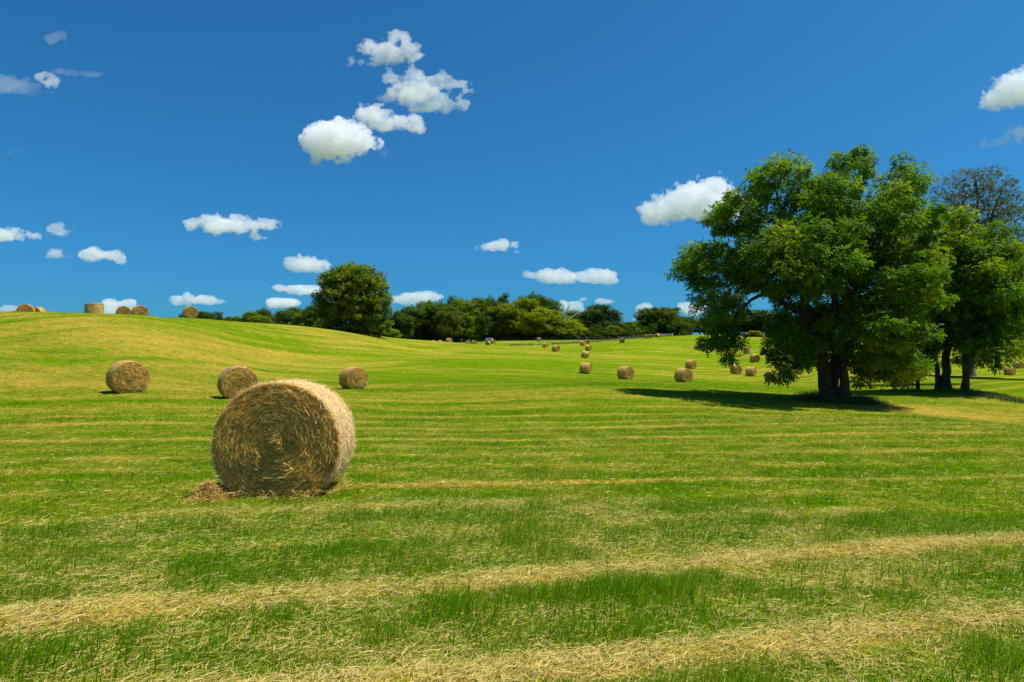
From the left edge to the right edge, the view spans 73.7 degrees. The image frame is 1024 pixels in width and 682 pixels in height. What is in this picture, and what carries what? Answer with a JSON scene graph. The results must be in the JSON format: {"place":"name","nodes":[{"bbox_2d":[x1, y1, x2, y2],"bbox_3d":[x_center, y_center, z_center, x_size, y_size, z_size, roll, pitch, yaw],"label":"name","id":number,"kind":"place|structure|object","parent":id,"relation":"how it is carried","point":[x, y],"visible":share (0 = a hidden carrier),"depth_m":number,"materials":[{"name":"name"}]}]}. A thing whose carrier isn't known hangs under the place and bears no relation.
{"place":"outdoors","nodes":[
{"label":"outdoors","id":0,"kind":"place"},
{"bbox_2d":[0,311,1023,681],"bbox_3d":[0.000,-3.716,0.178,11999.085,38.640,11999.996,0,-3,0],"label":"field ground","id":1,"kind":"structure","parent":0,"point":[668,356],"depth_m":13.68,"materials":[{"name":"green plant"}]},
{"bbox_2d":[16,304,35,311],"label":"hay bale","id":2,"kind":"object","parent":1,"relation":"on","point":[25,307],"visible":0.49,"depth_m":79.43},
{"bbox_2d":[34,306,45,311],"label":"hay bale","id":3,"kind":"object","parent":1,"relation":"on","point":[38,309],"visible":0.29,"depth_m":83.60},
{"bbox_2d":[84,303,103,313],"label":"hay bale","id":4,"kind":"object","parent":1,"relation":"on","point":[98,308],"visible":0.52,"depth_m":65.45},
{"bbox_2d":[115,306,130,314],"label":"hay bale","id":5,"kind":"object","parent":1,"relation":"on","point":[123,310],"visible":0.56,"depth_m":79.43},
{"bbox_2d":[105,360,149,393],"bbox_3d":[-17.729,1.614,31.486,1.700,1.553,1.447,-1,3,-43],"label":"hay bale","id":6,"kind":"object","parent":1,"relation":"on","point":[125,376],"visible":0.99,"depth_m":31.02},
{"bbox_2d":[131,305,148,314],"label":"hay bale","id":7,"kind":"object","parent":1,"relation":"on","point":[139,310],"visible":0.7,"depth_m":74.49},
{"bbox_2d":[182,306,197,317],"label":"hay bale","id":8,"kind":"object","parent":1,"relation":"on","point":[189,311],"visible":0.92,"depth_m":81.50},
{"bbox_2d":[177,479,235,504],"bbox_3d":[-3.880,1.924,8.700,0.785,0.355,0.654,0,-3,0],"label":"loose hay","id":9,"kind":"object","parent":1,"relation":"on","point":[211,490],"visible":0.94,"depth_m":8.65},
{"bbox_2d":[196,311,216,319],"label":"tree","id":10,"kind":"object","parent":1,"relation":"on","point":[203,315],"visible":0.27,"depth_m":213.46,"materials":[{"name":"green plant"}]},
{"bbox_2d":[212,311,227,319],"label":"tree","id":11,"kind":"object","parent":1,"relation":"on","point":[218,315],"visible":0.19,"depth_m":221.54,"materials":[{"name":"green plant"}]},
{"bbox_2d":[229,315,240,321],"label":"tree","id":12,"kind":"object","parent":1,"relation":"on","point":[237,318],"visible":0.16,"depth_m":213.93,"materials":[{"name":"green plant"}]},
{"bbox_2d":[217,364,258,398],"bbox_3d":[-12.221,1.829,30.508,1.697,1.541,1.462,4,-2,-32],"label":"hay bale","id":13,"kind":"object","parent":1,"relation":"on","point":[232,380],"visible":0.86,"depth_m":29.94,"materials":[{"name":"yellow plant"}]},
{"bbox_2d":[239,311,262,321],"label":"tree","id":14,"kind":"object","parent":1,"relation":"on","point":[248,314],"visible":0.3,"depth_m":203.96,"materials":[{"name":"green plant"}]},
{"bbox_2d":[249,315,275,323],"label":"bush","id":15,"kind":"object","parent":1,"relation":"on","point":[262,319],"visible":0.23,"depth_m":198.22,"materials":[{"name":"green plant"}]},
{"bbox_2d":[254,307,272,317],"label":"tree","id":16,"kind":"object","parent":1,"relation":"on","point":[265,312],"visible":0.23,"depth_m":224.47,"materials":[{"name":"green plant"}]},
{"bbox_2d":[207,378,357,497],"bbox_3d":[-3.118,1.293,9.495,1.817,1.582,1.506,0,-3,-3],"label":"hay bale","id":17,"kind":"object","parent":1,"relation":"on","point":[281,437],"visible":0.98,"depth_m":8.88},
{"bbox_2d":[272,306,302,324],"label":"tree","id":18,"kind":"object","parent":1,"relation":"on","point":[284,317],"visible":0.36,"depth_m":196.32,"materials":[{"name":"green plant"}]},
{"bbox_2d":[221,477,361,502],"bbox_3d":[-2.725,1.993,9.071,2.125,0.188,1.156,2,-4,-41],"label":"loose hay","id":19,"kind":"object","parent":1,"relation":"on","point":[310,492],"visible":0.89,"depth_m":8.82},
{"bbox_2d":[289,308,307,325],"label":"tree","id":20,"kind":"object","parent":1,"relation":"on","point":[298,318],"visible":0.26,"depth_m":179.02,"materials":[{"name":"green plant"}]},
{"bbox_2d":[302,304,323,326],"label":"tree","id":21,"kind":"object","parent":1,"relation":"on","point":[310,318],"visible":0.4,"depth_m":163.57,"materials":[{"name":"green plant"}]},
{"bbox_2d":[311,318,338,328],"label":"bush","id":22,"kind":"object","parent":1,"relation":"on","point":[319,324],"visible":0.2,"depth_m":148.51,"materials":[{"name":"green plant"}]},
{"bbox_2d":[310,260,394,336],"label":"sycamore tree","id":23,"kind":"object","parent":1,"relation":"on","point":[345,289],"visible":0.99,"depth_m":125.33,"materials":[{"name":"green plant"}]},
{"bbox_2d":[339,367,368,388],"bbox_3d":[-10.574,2.441,45.534,1.700,1.553,1.448,3,-2,-40],"label":"hay bale","id":24,"kind":"object","parent":1,"relation":"on","point":[353,377],"visible":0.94,"depth_m":45.05},
{"bbox_2d":[381,326,401,337],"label":"bush","id":25,"kind":"object","parent":1,"relation":"on","point":[394,333],"visible":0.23,"depth_m":157.45,"materials":[{"name":"green plant"}]},
{"bbox_2d":[387,311,418,338],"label":"tree","id":26,"kind":"object","parent":1,"relation":"on","point":[404,323],"visible":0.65,"depth_m":247.15,"materials":[{"name":"green plant"}]},
{"bbox_2d":[396,304,430,339],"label":"tree","id":27,"kind":"object","parent":1,"relation":"on","point":[418,327],"visible":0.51,"depth_m":260.84,"materials":[{"name":"green plant"}]},
{"bbox_2d":[416,299,435,339],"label":"tree","id":28,"kind":"object","parent":1,"relation":"on","point":[422,304],"visible":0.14,"depth_m":269.81,"materials":[{"name":"green plant"}]},
{"bbox_2d":[423,299,453,340],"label":"tree","id":29,"kind":"object","parent":1,"relation":"on","point":[431,317],"visible":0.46,"depth_m":261.67,"materials":[{"name":"green plant"}]},
{"bbox_2d":[434,305,465,339],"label":"tree","id":30,"kind":"object","parent":1,"relation":"on","point":[449,323],"visible":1,"depth_m":254.50,"materials":[{"name":"green plant"}]},
{"bbox_2d":[443,295,458,339],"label":"tree","id":31,"kind":"object","parent":1,"relation":"on","point":[451,298],"visible":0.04,"depth_m":274.26,"materials":[{"name":"green plant"}]},
{"bbox_2d":[449,296,479,338],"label":"tree","id":32,"kind":"object","parent":1,"relation":"on","point":[466,305],"visible":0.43,"depth_m":267.81,"materials":[{"name":"green plant"}]},
{"bbox_2d":[454,318,485,340],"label":"tree","id":33,"kind":"object","parent":1,"relation":"on","point":[476,336],"visible":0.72,"depth_m":264.18,"materials":[{"name":"green plant"}]},
{"bbox_2d":[465,297,492,317],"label":"tree","id":34,"kind":"object","parent":1,"relation":"on","point":[481,305],"visible":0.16,"depth_m":272.96,"materials":[{"name":"green plant"}]},
{"bbox_2d":[472,311,496,336],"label":"tree","id":35,"kind":"object","parent":1,"relation":"on","point":[485,320],"visible":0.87,"depth_m":264.01,"materials":[{"name":"green plant"}]},
{"bbox_2d":[480,294,501,309],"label":"tree","id":36,"kind":"object","parent":1,"relation":"on","point":[492,301],"visible":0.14,"depth_m":276.00,"materials":[{"name":"green plant"}]},
{"bbox_2d":[496,292,509,304],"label":"tree","id":37,"kind":"object","parent":1,"relation":"on","point":[504,299],"visible":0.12,"depth_m":285.92,"materials":[{"name":"green plant"}]},
{"bbox_2d":[479,302,529,339],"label":"tree","id":38,"kind":"object","parent":1,"relation":"on","point":[503,314],"visible":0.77,"depth_m":263.90,"materials":[{"name":"green plant"}]},
{"bbox_2d":[0,311,1023,681],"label":"cut straw","id":39,"kind":"object","parent":1,"relation":"on","point":[470,667],"visible":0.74,"depth_m":4.80,"materials":[{"name":"beige plant"}]},
{"bbox_2d":[494,296,548,333],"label":"tree","id":40,"kind":"object","parent":1,"relation":"on","point":[521,304],"visible":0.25,"depth_m":270.11,"materials":[{"name":"green plant"}]},
{"bbox_2d":[464,339,582,345],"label":"wire fence","id":41,"kind":"object","parent":1,"relation":"on","point":[528,342],"visible":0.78,"depth_m":227.68,"materials":[{"name":"green metal"}]},
{"bbox_2d":[516,290,545,307],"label":"tree","id":42,"kind":"object","parent":1,"relation":"on","point":[535,296],"visible":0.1,"depth_m":285.42,"materials":[{"name":"green plant"}]},
{"bbox_2d":[461,337,607,341],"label":"rail fence","id":43,"kind":"object","parent":1,"relation":"on","point":[551,337],"visible":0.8,"depth_m":261.91,"materials":[{"name":"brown wood"}]},
{"bbox_2d":[518,307,561,337],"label":"tree","id":44,"kind":"object","parent":1,"relation":"on","point":[542,318],"visible":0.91,"depth_m":263.12,"materials":[{"name":"green plant"}]},
{"bbox_2d":[542,343,548,347],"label":"hay bale","id":45,"kind":"object","parent":1,"relation":"on","point":[545,345],"visible":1,"depth_m":204.57},
{"bbox_2d":[400,318,693,341],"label":"undergrowth","id":46,"kind":"object","parent":1,"relation":"on","point":[523,336],"visible":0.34,"depth_m":266.82,"materials":[{"name":"green plant"}]},
{"bbox_2d":[537,296,563,312],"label":"tree","id":47,"kind":"object","parent":1,"relation":"on","point":[550,304],"visible":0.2,"depth_m":282.90,"materials":[{"name":"green plant"}]},
{"bbox_2d":[552,345,559,351],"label":"hay bale","id":48,"kind":"object","parent":1,"relation":"on","point":[555,348],"visible":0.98,"depth_m":151.51},
{"bbox_2d":[550,309,571,320],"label":"tree","id":49,"kind":"object","parent":1,"relation":"on","point":[557,312],"visible":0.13,"depth_m":273.45,"materials":[{"name":"green plant"}]},
{"bbox_2d":[547,318,577,339],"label":"tree","id":50,"kind":"object","parent":1,"relation":"on","point":[556,322],"visible":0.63,"depth_m":264.89,"materials":[{"name":"green plant"}]},
{"bbox_2d":[554,319,589,339],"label":"bush","id":51,"kind":"object","parent":1,"relation":"on","point":[571,323],"visible":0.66,"depth_m":263.49,"materials":[{"name":"green plant"}]},
{"bbox_2d":[561,300,582,320],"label":"dead tree","id":52,"kind":"object","parent":1,"relation":"on","point":[564,316],"visible":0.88,"depth_m":268.38,"materials":[{"name":"grey wood"}]},
{"bbox_2d":[562,309,582,325],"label":"tree","id":53,"kind":"object","parent":1,"relation":"on","point":[571,312],"visible":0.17,"depth_m":286.18,"materials":[{"name":"green plant"}]},
{"bbox_2d":[508,337,641,345],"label":"tall dry grass","id":54,"kind":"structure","parent":1,"relation":"on","point":[598,340],"depth_m":228.96,"materials":[{"name":"plant"}]},
{"bbox_2d":[581,350,588,357],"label":"hay bale","id":55,"kind":"object","parent":1,"relation":"on","point":[584,354],"visible":0.94,"depth_m":138.43},
{"bbox_2d":[579,362,592,373],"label":"hay bale","id":56,"kind":"object","parent":1,"relation":"on","point":[585,368],"visible":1,"depth_m":88.50},
{"bbox_2d":[577,320,597,338],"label":"tree","id":57,"kind":"object","parent":1,"relation":"on","point":[587,324],"visible":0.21,"depth_m":270.00,"materials":[{"name":"green plant"}]},
{"bbox_2d":[585,345,591,350],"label":"hay bale","id":58,"kind":"object","parent":1,"relation":"on","point":[588,347],"visible":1,"depth_m":185.53},
{"bbox_2d":[582,325,603,339],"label":"bush","id":59,"kind":"object","parent":1,"relation":"on","point":[595,333],"visible":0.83,"depth_m":265.87,"materials":[{"name":"green plant"}]},
{"bbox_2d":[577,303,625,330],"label":"tree","id":60,"kind":"object","parent":1,"relation":"on","point":[596,314],"visible":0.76,"depth_m":275.05,"materials":[{"name":"green plant"}]},
{"bbox_2d":[600,325,627,338],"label":"bush","id":61,"kind":"object","parent":1,"relation":"on","point":[611,333],"visible":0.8,"depth_m":266.03,"materials":[{"name":"green plant"}]},
{"bbox_2d":[605,321,638,329],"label":"tree","id":62,"kind":"object","parent":1,"relation":"on","point":[624,323],"visible":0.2,"depth_m":274.79,"materials":[{"name":"green plant"}]},
{"bbox_2d":[617,366,634,378],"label":"hay bale","id":63,"kind":"object","parent":1,"relation":"on","point":[625,372],"visible":0.97,"depth_m":76.07},
{"bbox_2d":[627,321,647,336],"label":"tree","id":64,"kind":"object","parent":1,"relation":"on","point":[637,325],"visible":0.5,"depth_m":272.50,"materials":[{"name":"green plant"}]},
{"bbox_2d":[632,306,666,332],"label":"tree","id":65,"kind":"object","parent":1,"relation":"on","point":[644,317],"visible":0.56,"depth_m":274.67,"materials":[{"name":"green plant"}]},
{"bbox_2d":[649,306,682,332],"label":"tree","id":66,"kind":"object","parent":1,"relation":"on","point":[668,315],"visible":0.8,"depth_m":271.46,"materials":[{"name":"green plant"}]},
{"bbox_2d":[674,368,692,381],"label":"hay bale","id":67,"kind":"object","parent":1,"relation":"on","point":[683,375],"visible":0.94,"depth_m":71.56},
{"bbox_2d":[670,315,697,332],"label":"tree","id":68,"kind":"object","parent":1,"relation":"on","point":[685,318],"visible":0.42,"depth_m":273.98,"materials":[{"name":"green plant"}]},
{"bbox_2d":[685,360,696,368],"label":"hay bale","id":69,"kind":"object","parent":1,"relation":"on","point":[690,364],"visible":0.99,"depth_m":113.51},
{"bbox_2d":[687,318,706,333],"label":"tree","id":70,"kind":"object","parent":1,"relation":"on","point":[697,330],"visible":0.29,"depth_m":275.86,"materials":[{"name":"green plant"}]},
{"bbox_2d":[730,364,741,373],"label":"hay bale","id":71,"kind":"object","parent":1,"relation":"on","point":[737,370],"visible":0.88,"depth_m":111.45},
{"bbox_2d":[743,347,750,353],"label":"hay bale","id":72,"kind":"object","parent":1,"relation":"on","point":[748,350],"visible":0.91,"depth_m":138.55},
{"bbox_2d":[745,366,756,375],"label":"hay bale","id":73,"kind":"object","parent":1,"relation":"on","point":[750,371],"visible":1,"depth_m":107.50},
{"bbox_2d":[730,308,774,332],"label":"tree","id":74,"kind":"object","parent":1,"relation":"on","point":[754,317],"visible":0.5,"depth_m":252.59,"materials":[{"name":"green plant"}]},
{"bbox_2d":[742,331,764,336],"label":"bush","id":75,"kind":"object","parent":1,"relation":"on","point":[755,333],"visible":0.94,"depth_m":235.25,"materials":[{"name":"green plant"}]},
{"bbox_2d":[750,354,759,361],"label":"hay bale","id":76,"kind":"object","parent":1,"relation":"on","point":[754,357],"visible":1,"depth_m":129.36},
{"bbox_2d":[753,317,791,331],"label":"tree","id":77,"kind":"object","parent":1,"relation":"on","point":[760,329],"visible":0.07,"depth_m":251.12,"materials":[{"name":"green plant"}]},
{"bbox_2d":[664,143,960,399],"bbox_3d":[18.152,-3.799,39.178,16.097,14.886,13.549,2,-3,-32],"label":"walnut tree","id":78,"kind":"object","parent":1,"relation":"on","point":[830,242],"visible":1,"depth_m":37.03,"materials":[{"name":"green plant"}]},
{"bbox_2d":[786,389,888,404],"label":"weeds","id":79,"kind":"object","parent":1,"relation":"on","point":[821,397],"visible":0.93,"depth_m":38.89,"materials":[{"name":"plant"}]},
{"bbox_2d":[885,309,951,389],"bbox_3d":[31.843,0.427,53.843,6.151,7.269,6.970,0,-3,0],"label":"young tree","id":80,"kind":"object","parent":1,"relation":"on","point":[934,353],"visible":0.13,"depth_m":52.22,"materials":[{"name":"green plant"}]},
{"bbox_2d":[868,197,1018,389],"bbox_3d":[32.092,-3.461,51.545,8.942,14.593,10.603,0,-3,0],"label":"walnut tree","id":81,"kind":"object","parent":1,"relation":"on","point":[955,220],"visible":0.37,"depth_m":48.84,"materials":[{"name":"green plant"}]},
{"bbox_2d":[881,387,1023,403],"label":"weeds","id":82,"kind":"object","parent":1,"relation":"on","point":[991,395],"visible":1,"depth_m":47.88,"materials":[{"name":"plant"}]},
{"bbox_2d":[925,164,1023,375],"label":"sparse tree","id":83,"kind":"object","parent":1,"relation":"on","point":[1008,208],"visible":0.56,"depth_m":64.71,"materials":[{"name":"green plant"}]},
{"bbox_2d":[938,216,1023,389],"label":"walnut tree","id":84,"kind":"object","parent":1,"relation":"on","point":[1008,295],"visible":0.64,"depth_m":48.04,"materials":[{"name":"green plant"}]},
{"bbox_2d":[1003,366,1015,374],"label":"hay bale","id":85,"kind":"object","parent":1,"relation":"on","point":[1011,371],"visible":0.77,"depth_m":113.51},
{"bbox_2d":[1000,253,1023,359],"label":"dark tree","id":86,"kind":"object","parent":1,"relation":"on","point":[1019,318],"visible":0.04,"depth_m":90.64,"materials":[{"name":"green plant"}]},
{"bbox_2d":[1013,361,1023,368],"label":"hay bale","id":87,"kind":"object","parent":1,"relation":"on","point":[1020,365],"visible":0.9,"depth_m":138.46},
{"bbox_2d":[0,0,1023,336],"label":"sky","id":88,"kind":"structure","parent":0,"point":[165,157],"materials":[{"name":"blue"}]},
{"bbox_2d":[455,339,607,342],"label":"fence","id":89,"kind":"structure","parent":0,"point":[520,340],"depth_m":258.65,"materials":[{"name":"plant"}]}
]}

